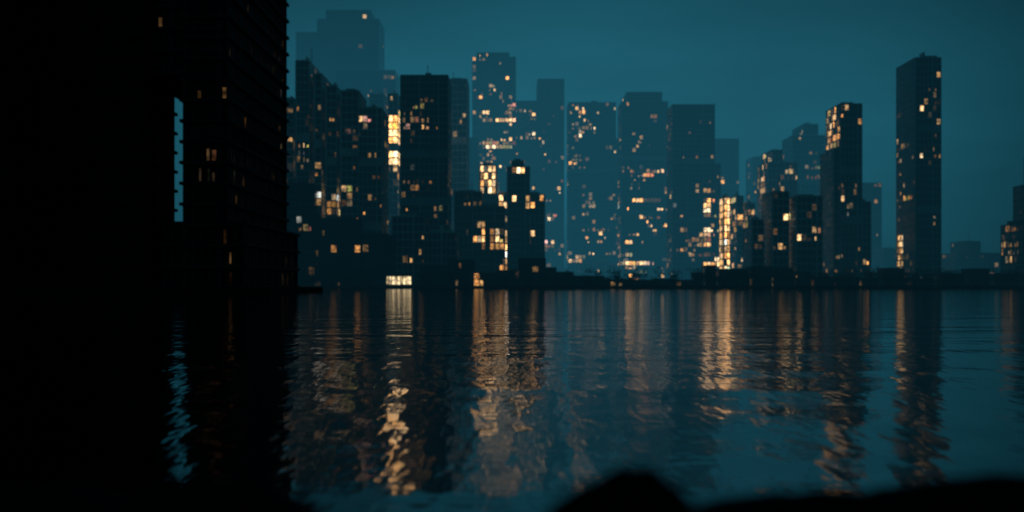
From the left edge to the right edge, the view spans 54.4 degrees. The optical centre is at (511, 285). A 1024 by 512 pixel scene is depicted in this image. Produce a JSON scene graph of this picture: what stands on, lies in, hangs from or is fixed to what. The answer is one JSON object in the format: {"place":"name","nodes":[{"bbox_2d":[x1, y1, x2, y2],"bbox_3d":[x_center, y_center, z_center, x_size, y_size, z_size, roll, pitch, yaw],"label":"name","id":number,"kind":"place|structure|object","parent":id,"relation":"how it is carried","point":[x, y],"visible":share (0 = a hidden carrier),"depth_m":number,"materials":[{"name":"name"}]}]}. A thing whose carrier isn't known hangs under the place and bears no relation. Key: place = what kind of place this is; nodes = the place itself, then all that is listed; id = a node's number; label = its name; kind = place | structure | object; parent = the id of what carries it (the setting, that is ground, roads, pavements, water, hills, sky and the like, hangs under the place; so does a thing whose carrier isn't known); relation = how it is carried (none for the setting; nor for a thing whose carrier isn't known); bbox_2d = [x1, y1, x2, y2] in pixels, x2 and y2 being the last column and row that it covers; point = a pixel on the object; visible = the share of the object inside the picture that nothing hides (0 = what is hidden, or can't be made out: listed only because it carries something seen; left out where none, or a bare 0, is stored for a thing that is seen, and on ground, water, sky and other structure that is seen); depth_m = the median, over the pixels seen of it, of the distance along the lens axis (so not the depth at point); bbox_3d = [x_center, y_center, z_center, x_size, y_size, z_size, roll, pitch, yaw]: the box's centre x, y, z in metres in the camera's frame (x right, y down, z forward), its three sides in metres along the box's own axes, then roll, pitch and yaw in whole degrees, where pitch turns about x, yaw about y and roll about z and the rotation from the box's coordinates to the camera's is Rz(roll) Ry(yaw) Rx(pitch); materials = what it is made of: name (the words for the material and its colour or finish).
{"place":"outdoors","nodes":[
{"label":"outdoors","id":0,"kind":"place"},
{"bbox_2d":[37,0,177,286],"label":"dark apartment tower","id":1,"kind":"structure","parent":0,"point":[106,170],"depth_m":149.94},
{"bbox_2d":[37,0,171,284],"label":"windows","id":2,"kind":"structure","parent":1,"relation":"in","point":[61,131],"depth_m":149.94,"materials":[{"name":"black glass"}]},
{"bbox_2d":[0,287,322,295],"bbox_3d":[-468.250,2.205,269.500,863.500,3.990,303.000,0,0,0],"label":"quay","id":3,"kind":"structure","parent":0,"point":[66,291],"depth_m":130.97,"materials":[{"name":"black concrete"}]},
{"bbox_2d":[0,0,41,287],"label":"dark apartment block","id":4,"kind":"structure","parent":3,"relation":"on","point":[19,141],"depth_m":144.19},
{"bbox_2d":[0,0,35,284],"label":"windows","id":5,"kind":"structure","parent":4,"relation":"in","point":[16,15],"depth_m":144.12,"materials":[{"name":"black glass"}]},
{"bbox_2d":[149,0,299,286],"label":"dark apartment tower","id":6,"kind":"structure","parent":3,"relation":"on","point":[220,66],"depth_m":152.70,"materials":[{"name":"concrete"}]},
{"bbox_2d":[150,0,293,284],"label":"windows","id":7,"kind":"structure","parent":6,"relation":"in","point":[190,10],"depth_m":152.37,"materials":[{"name":"black glass"}]},
{"bbox_2d":[298,258,373,285],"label":"waterfront low rise","id":8,"kind":"structure","parent":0,"point":[333,265],"depth_m":428.12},
{"bbox_2d":[298,259,345,285],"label":"windows","id":9,"kind":"structure","parent":8,"relation":"in","point":[317,269],"depth_m":428.28,"materials":[{"name":"black glass"}]},
{"bbox_2d":[391,213,458,285],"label":"waterfront block","id":10,"kind":"structure","parent":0,"point":[416,246],"depth_m":429.94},
{"bbox_2d":[393,217,454,285],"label":"windows","id":11,"kind":"structure","parent":10,"relation":"in","point":[406,251],"depth_m":429.95,"materials":[{"name":"black glass"}]},
{"bbox_2d":[420,258,556,285],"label":"waterfront low rise","id":12,"kind":"structure","parent":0,"point":[539,267],"depth_m":428.30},
{"bbox_2d":[421,259,554,285],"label":"windows","id":13,"kind":"structure","parent":12,"relation":"in","point":[522,261],"depth_m":428.28,"materials":[{"name":"black glass"}]},
{"bbox_2d":[0,289,1023,511],"bbox_3d":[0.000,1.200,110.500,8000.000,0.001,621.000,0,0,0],"label":"water","id":14,"kind":"structure","parent":0,"point":[435,400],"depth_m":11.32,"materials":[{"name":"blue liquid"}]},
{"bbox_2d":[547,464,703,511],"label":"shore rock","id":15,"kind":"object","parent":14,"relation":"in","point":[626,488],"visible":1,"depth_m":1.84,"materials":[{"name":"black stone"}]},
{"bbox_2d":[694,488,893,511],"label":"shore rock","id":16,"kind":"object","parent":14,"relation":"in","point":[824,500],"visible":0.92,"depth_m":1.97,"materials":[{"name":"black stone"}]},
{"bbox_2d":[863,472,1023,511],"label":"shore rock","id":17,"kind":"object","parent":14,"relation":"in","point":[995,492],"visible":0.82,"depth_m":2.06,"materials":[{"name":"black stone"}]},
{"bbox_2d":[567,101,615,271],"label":"hazy apartment tower","id":18,"kind":"structure","parent":0,"point":[591,181],"depth_m":979.94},
{"bbox_2d":[569,103,615,271],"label":"windows","id":19,"kind":"structure","parent":18,"relation":"in","point":[590,115],"depth_m":979.86,"materials":[{"name":"blue glass"}]},
{"bbox_2d":[175,0,1023,268],"label":"sky","id":20,"kind":"structure","parent":0,"point":[768,69],"materials":[{"name":"teal"}]},
{"bbox_2d":[556,272,702,285],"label":"waterfront low rise","id":21,"kind":"structure","parent":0,"point":[573,281],"depth_m":428.30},
{"bbox_2d":[558,273,701,285],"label":"windows","id":22,"kind":"structure","parent":21,"relation":"in","point":[684,283],"depth_m":428.28,"materials":[{"name":"black glass"}]},
{"bbox_2d":[702,265,878,285],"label":"waterfront low rise","id":23,"kind":"structure","parent":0,"point":[766,271],"depth_m":428.73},
{"bbox_2d":[702,266,876,285],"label":"windows","id":24,"kind":"structure","parent":23,"relation":"in","point":[762,270],"depth_m":428.70,"materials":[{"name":"black glass"}]},
{"bbox_2d":[877,267,1023,285],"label":"waterfront low rise","id":25,"kind":"structure","parent":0,"point":[968,276],"depth_m":428.73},
{"bbox_2d":[878,268,1023,285],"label":"windows","id":26,"kind":"structure","parent":25,"relation":"in","point":[960,282],"depth_m":428.70,"materials":[{"name":"black glass"}]},
{"label":"ground","id":27,"kind":"structure","parent":0,"visible":0},
{"bbox_2d":[287,49,388,265],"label":"stepped office tower","id":28,"kind":"structure","parent":27,"relation":"on","point":[338,145],"depth_m":433.23,"materials":[{"name":"stone"}]},
{"bbox_2d":[288,61,387,265],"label":"windows","id":29,"kind":"structure","parent":28,"relation":"in","point":[317,77],"depth_m":433.22,"materials":[{"name":"black glass"}]},
{"bbox_2d":[296,10,383,83],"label":"hazy skyscraper","id":30,"kind":"structure","parent":27,"relation":"on","point":[346,40],"depth_m":1009.94,"materials":[{"name":"metal"}]},
{"bbox_2d":[297,11,383,83],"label":"windows","id":31,"kind":"structure","parent":30,"relation":"in","point":[339,41],"depth_m":1009.98,"materials":[{"name":"blue glass"}]},
{"bbox_2d":[287,182,395,285],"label":"office block","id":32,"kind":"structure","parent":27,"relation":"on","point":[373,255],"depth_m":428.37,"materials":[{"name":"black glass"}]},
{"bbox_2d":[287,185,393,285],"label":"windows","id":33,"kind":"structure","parent":32,"relation":"in","point":[293,187],"depth_m":428.38,"materials":[{"name":"black glass"}]},
{"bbox_2d":[369,92,387,114],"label":"glass skyscraper","id":34,"kind":"structure","parent":27,"relation":"on","point":[379,100],"depth_m":639.94,"materials":[{"name":"glass"}]},
{"bbox_2d":[370,94,386,112],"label":"windows","id":35,"kind":"structure","parent":34,"relation":"in","point":[372,96],"depth_m":639.95,"materials":[{"name":"blue glass"}]},
{"bbox_2d":[388,89,399,234],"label":"slender lit tower","id":36,"kind":"structure","parent":27,"relation":"on","point":[394,147],"depth_m":519.94,"materials":[{"name":"metal"}]},
{"bbox_2d":[389,94,399,234],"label":"windows","id":37,"kind":"structure","parent":36,"relation":"in","point":[391,96],"depth_m":519.89,"materials":[{"name":"yellow glass"}]},
{"bbox_2d":[384,275,413,285],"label":"lit waterfront pavilion","id":38,"kind":"structure","parent":27,"relation":"on","point":[398,280],"depth_m":422.10,"materials":[{"name":"glass"}]},
{"bbox_2d":[336,70,479,190],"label":"hazy office block","id":39,"kind":"structure","parent":27,"relation":"on","point":[365,83],"depth_m":899.94,"materials":[{"name":"metal"}]},
{"bbox_2d":[337,71,477,190],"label":"windows","id":40,"kind":"structure","parent":39,"relation":"in","point":[473,141],"depth_m":900.05,"materials":[{"name":"blue glass"}]},
{"bbox_2d":[400,65,450,231],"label":"flat roofed skyscraper","id":41,"kind":"structure","parent":27,"relation":"on","point":[425,145],"depth_m":435.94,"materials":[{"name":"metal"}]},
{"bbox_2d":[402,76,446,230],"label":"windows","id":42,"kind":"structure","parent":41,"relation":"in","point":[441,78],"depth_m":435.98,"materials":[{"name":"black glass"}]},
{"bbox_2d":[449,72,469,231],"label":"glass skyscraper","id":43,"kind":"structure","parent":27,"relation":"on","point":[460,134],"depth_m":559.94,"materials":[{"name":"glass"}]},
{"bbox_2d":[450,80,465,231],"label":"windows","id":44,"kind":"structure","parent":43,"relation":"in","point":[454,81],"depth_m":559.95,"materials":[{"name":"black glass"}]},
{"bbox_2d":[454,182,505,271],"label":"apartment tower","id":45,"kind":"structure","parent":27,"relation":"on","point":[479,227],"depth_m":450.00,"materials":[{"name":"concrete"}]},
{"bbox_2d":[456,192,503,270],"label":"windows","id":46,"kind":"structure","parent":45,"relation":"in","point":[457,193],"depth_m":449.93,"materials":[{"name":"black glass"}]},
{"bbox_2d":[479,163,506,269],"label":"lit atrium tower","id":47,"kind":"structure","parent":27,"relation":"on","point":[488,180],"depth_m":499.94,"materials":[{"name":"metal"}]},
{"bbox_2d":[481,166,506,269],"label":"windows","id":48,"kind":"structure","parent":47,"relation":"in","point":[486,168],"depth_m":499.98,"materials":[{"name":"yellow glass"}]},
{"bbox_2d":[472,52,515,193],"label":"hazy skyscraper","id":49,"kind":"structure","parent":27,"relation":"on","point":[494,102],"depth_m":1059.94,"materials":[{"name":"stone"}]},
{"bbox_2d":[473,53,514,193],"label":"windows","id":50,"kind":"structure","parent":49,"relation":"in","point":[477,77],"depth_m":1060.00,"materials":[{"name":"blue glass"}]},
{"bbox_2d":[507,159,544,269],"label":"rounded crown tower","id":51,"kind":"structure","parent":27,"relation":"on","point":[525,222],"depth_m":469.94,"materials":[{"name":"concrete"}]},
{"bbox_2d":[508,162,542,269],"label":"windows","id":52,"kind":"structure","parent":51,"relation":"in","point":[510,169],"depth_m":469.91,"materials":[{"name":"black glass"}]},
{"bbox_2d":[516,79,563,269],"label":"hazy skyscraper","id":53,"kind":"structure","parent":27,"relation":"on","point":[540,136],"depth_m":1100.37,"materials":[{"name":"metal"}]},
{"bbox_2d":[516,79,563,269],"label":"windows","id":54,"kind":"structure","parent":53,"relation":"in","point":[542,99],"depth_m":1100.34,"materials":[{"name":"blue glass"}]},
{"bbox_2d":[556,261,617,278],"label":"distant block","id":55,"kind":"structure","parent":27,"relation":"on","point":[602,266],"depth_m":900.37,"materials":[{"name":"metal"}]},
{"bbox_2d":[574,264,617,278],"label":"windows","id":56,"kind":"structure","parent":55,"relation":"in","point":[597,267],"depth_m":900.27,"materials":[{"name":"blue glass"}]},
{"bbox_2d":[618,92,667,279],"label":"broad office skyscraper","id":57,"kind":"structure","parent":27,"relation":"on","point":[642,180],"depth_m":859.94,"materials":[{"name":"stone"}]},
{"bbox_2d":[618,93,667,279],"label":"windows","id":58,"kind":"structure","parent":57,"relation":"in","point":[657,109],"depth_m":859.88,"materials":[{"name":"blue glass"}]},
{"bbox_2d":[298,266,1023,285],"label":"waterfront tree row","id":59,"kind":"object","parent":27,"relation":"on","point":[947,276],"visible":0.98,"depth_m":425.65,"materials":[{"name":"plant"}]},
{"bbox_2d":[616,138,761,262],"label":"hazy office block","id":60,"kind":"structure","parent":27,"relation":"on","point":[727,154],"depth_m":1000.37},
{"bbox_2d":[616,139,761,262],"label":"windows","id":61,"kind":"structure","parent":60,"relation":"in","point":[735,142],"depth_m":1000.41,"materials":[{"name":"blue glass"}]},
{"bbox_2d":[667,104,720,279],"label":"flat roofed skyscraper","id":62,"kind":"structure","parent":27,"relation":"on","point":[693,182],"depth_m":679.94,"materials":[{"name":"metal"}]},
{"bbox_2d":[669,105,719,279],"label":"windows","id":63,"kind":"structure","parent":62,"relation":"in","point":[674,106],"depth_m":679.89,"materials":[{"name":"blue glass"}]},
{"bbox_2d":[719,194,730,268],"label":"slender lit tower","id":64,"kind":"structure","parent":27,"relation":"on","point":[724,231],"depth_m":499.94,"materials":[{"name":"stone"}]},
{"bbox_2d":[720,198,728,268],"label":"windows","id":65,"kind":"structure","parent":64,"relation":"in","point":[726,199],"depth_m":499.98,"materials":[{"name":"yellow glass"}]},
{"bbox_2d":[730,192,754,268],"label":"waterfront apartment tower","id":66,"kind":"structure","parent":27,"relation":"on","point":[740,210],"depth_m":560.37,"materials":[{"name":"concrete"}]},
{"bbox_2d":[730,197,754,267],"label":"windows","id":67,"kind":"structure","parent":66,"relation":"in","point":[740,235],"depth_m":563.51,"materials":[{"name":"black glass"}]},
{"bbox_2d":[757,149,797,218],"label":"office tower","id":68,"kind":"structure","parent":27,"relation":"on","point":[772,167],"depth_m":599.94,"materials":[{"name":"metal"}]},
{"bbox_2d":[762,150,796,196],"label":"windows","id":69,"kind":"structure","parent":68,"relation":"in","point":[778,152],"depth_m":600.00,"materials":[{"name":"black glass"}]},
{"bbox_2d":[742,176,822,276],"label":"waterfront block","id":70,"kind":"structure","parent":27,"relation":"on","point":[786,231],"depth_m":440.37,"materials":[{"name":"concrete"}]},
{"bbox_2d":[743,192,821,276],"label":"windows","id":71,"kind":"structure","parent":70,"relation":"in","point":[780,194],"depth_m":440.37,"materials":[{"name":"black glass"}]},
{"bbox_2d":[782,122,825,194],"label":"glass skyscraper","id":72,"kind":"structure","parent":27,"relation":"on","point":[804,145],"depth_m":739.94,"materials":[{"name":"glass"}]},
{"bbox_2d":[784,125,824,194],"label":"windows","id":73,"kind":"structure","parent":72,"relation":"in","point":[805,126],"depth_m":740.00,"materials":[{"name":"blue glass"}]},
{"bbox_2d":[820,102,870,277],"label":"apartment skyscraper","id":74,"kind":"structure","parent":27,"relation":"on","point":[846,224],"depth_m":455.00,"materials":[{"name":"metal"}]},
{"bbox_2d":[821,105,869,277],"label":"windows","id":75,"kind":"structure","parent":74,"relation":"in","point":[842,106],"depth_m":454.90,"materials":[{"name":"black glass"}]},
{"bbox_2d":[862,182,881,249],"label":"hazy office block","id":76,"kind":"structure","parent":27,"relation":"on","point":[872,192],"depth_m":980.37,"materials":[{"name":"metal"}]},
{"bbox_2d":[863,183,880,249],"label":"windows","id":77,"kind":"structure","parent":76,"relation":"in","point":[867,187],"depth_m":980.34,"materials":[{"name":"blue glass"}]},
{"bbox_2d":[896,52,941,277],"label":"glass skyscraper","id":78,"kind":"structure","parent":27,"relation":"on","point":[918,162],"depth_m":449.94,"materials":[{"name":"metal"}]},
{"bbox_2d":[897,59,939,277],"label":"windows","id":79,"kind":"structure","parent":78,"relation":"in","point":[922,61],"depth_m":449.93,"materials":[{"name":"black glass"}]},
{"bbox_2d":[871,241,1000,277],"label":"distant block","id":80,"kind":"structure","parent":27,"relation":"on","point":[965,255],"depth_m":800.43,"materials":[{"name":"concrete"}]},
{"bbox_2d":[872,242,1000,272],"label":"windows","id":81,"kind":"structure","parent":80,"relation":"in","point":[963,243],"depth_m":800.33,"materials":[{"name":"blue glass"}]},
{"bbox_2d":[1001,185,1023,272],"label":"office block","id":82,"kind":"structure","parent":27,"relation":"on","point":[1012,245],"depth_m":451.95,"materials":[{"name":"black concrete"}]},
{"bbox_2d":[1002,186,1023,272],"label":"windows","id":83,"kind":"structure","parent":82,"relation":"in","point":[1018,189],"depth_m":451.47,"materials":[{"name":"black glass"}]},
{"label":"harbour bed","id":84,"kind":"structure","parent":0,"visible":0},
{"bbox_2d":[300,286,1023,288],"bbox_3d":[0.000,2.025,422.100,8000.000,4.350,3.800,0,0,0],"label":"quay wall","id":85,"kind":"structure","parent":84,"relation":"on","point":[673,287],"depth_m":420.50,"materials":[{"name":"black concrete"}]}
]}

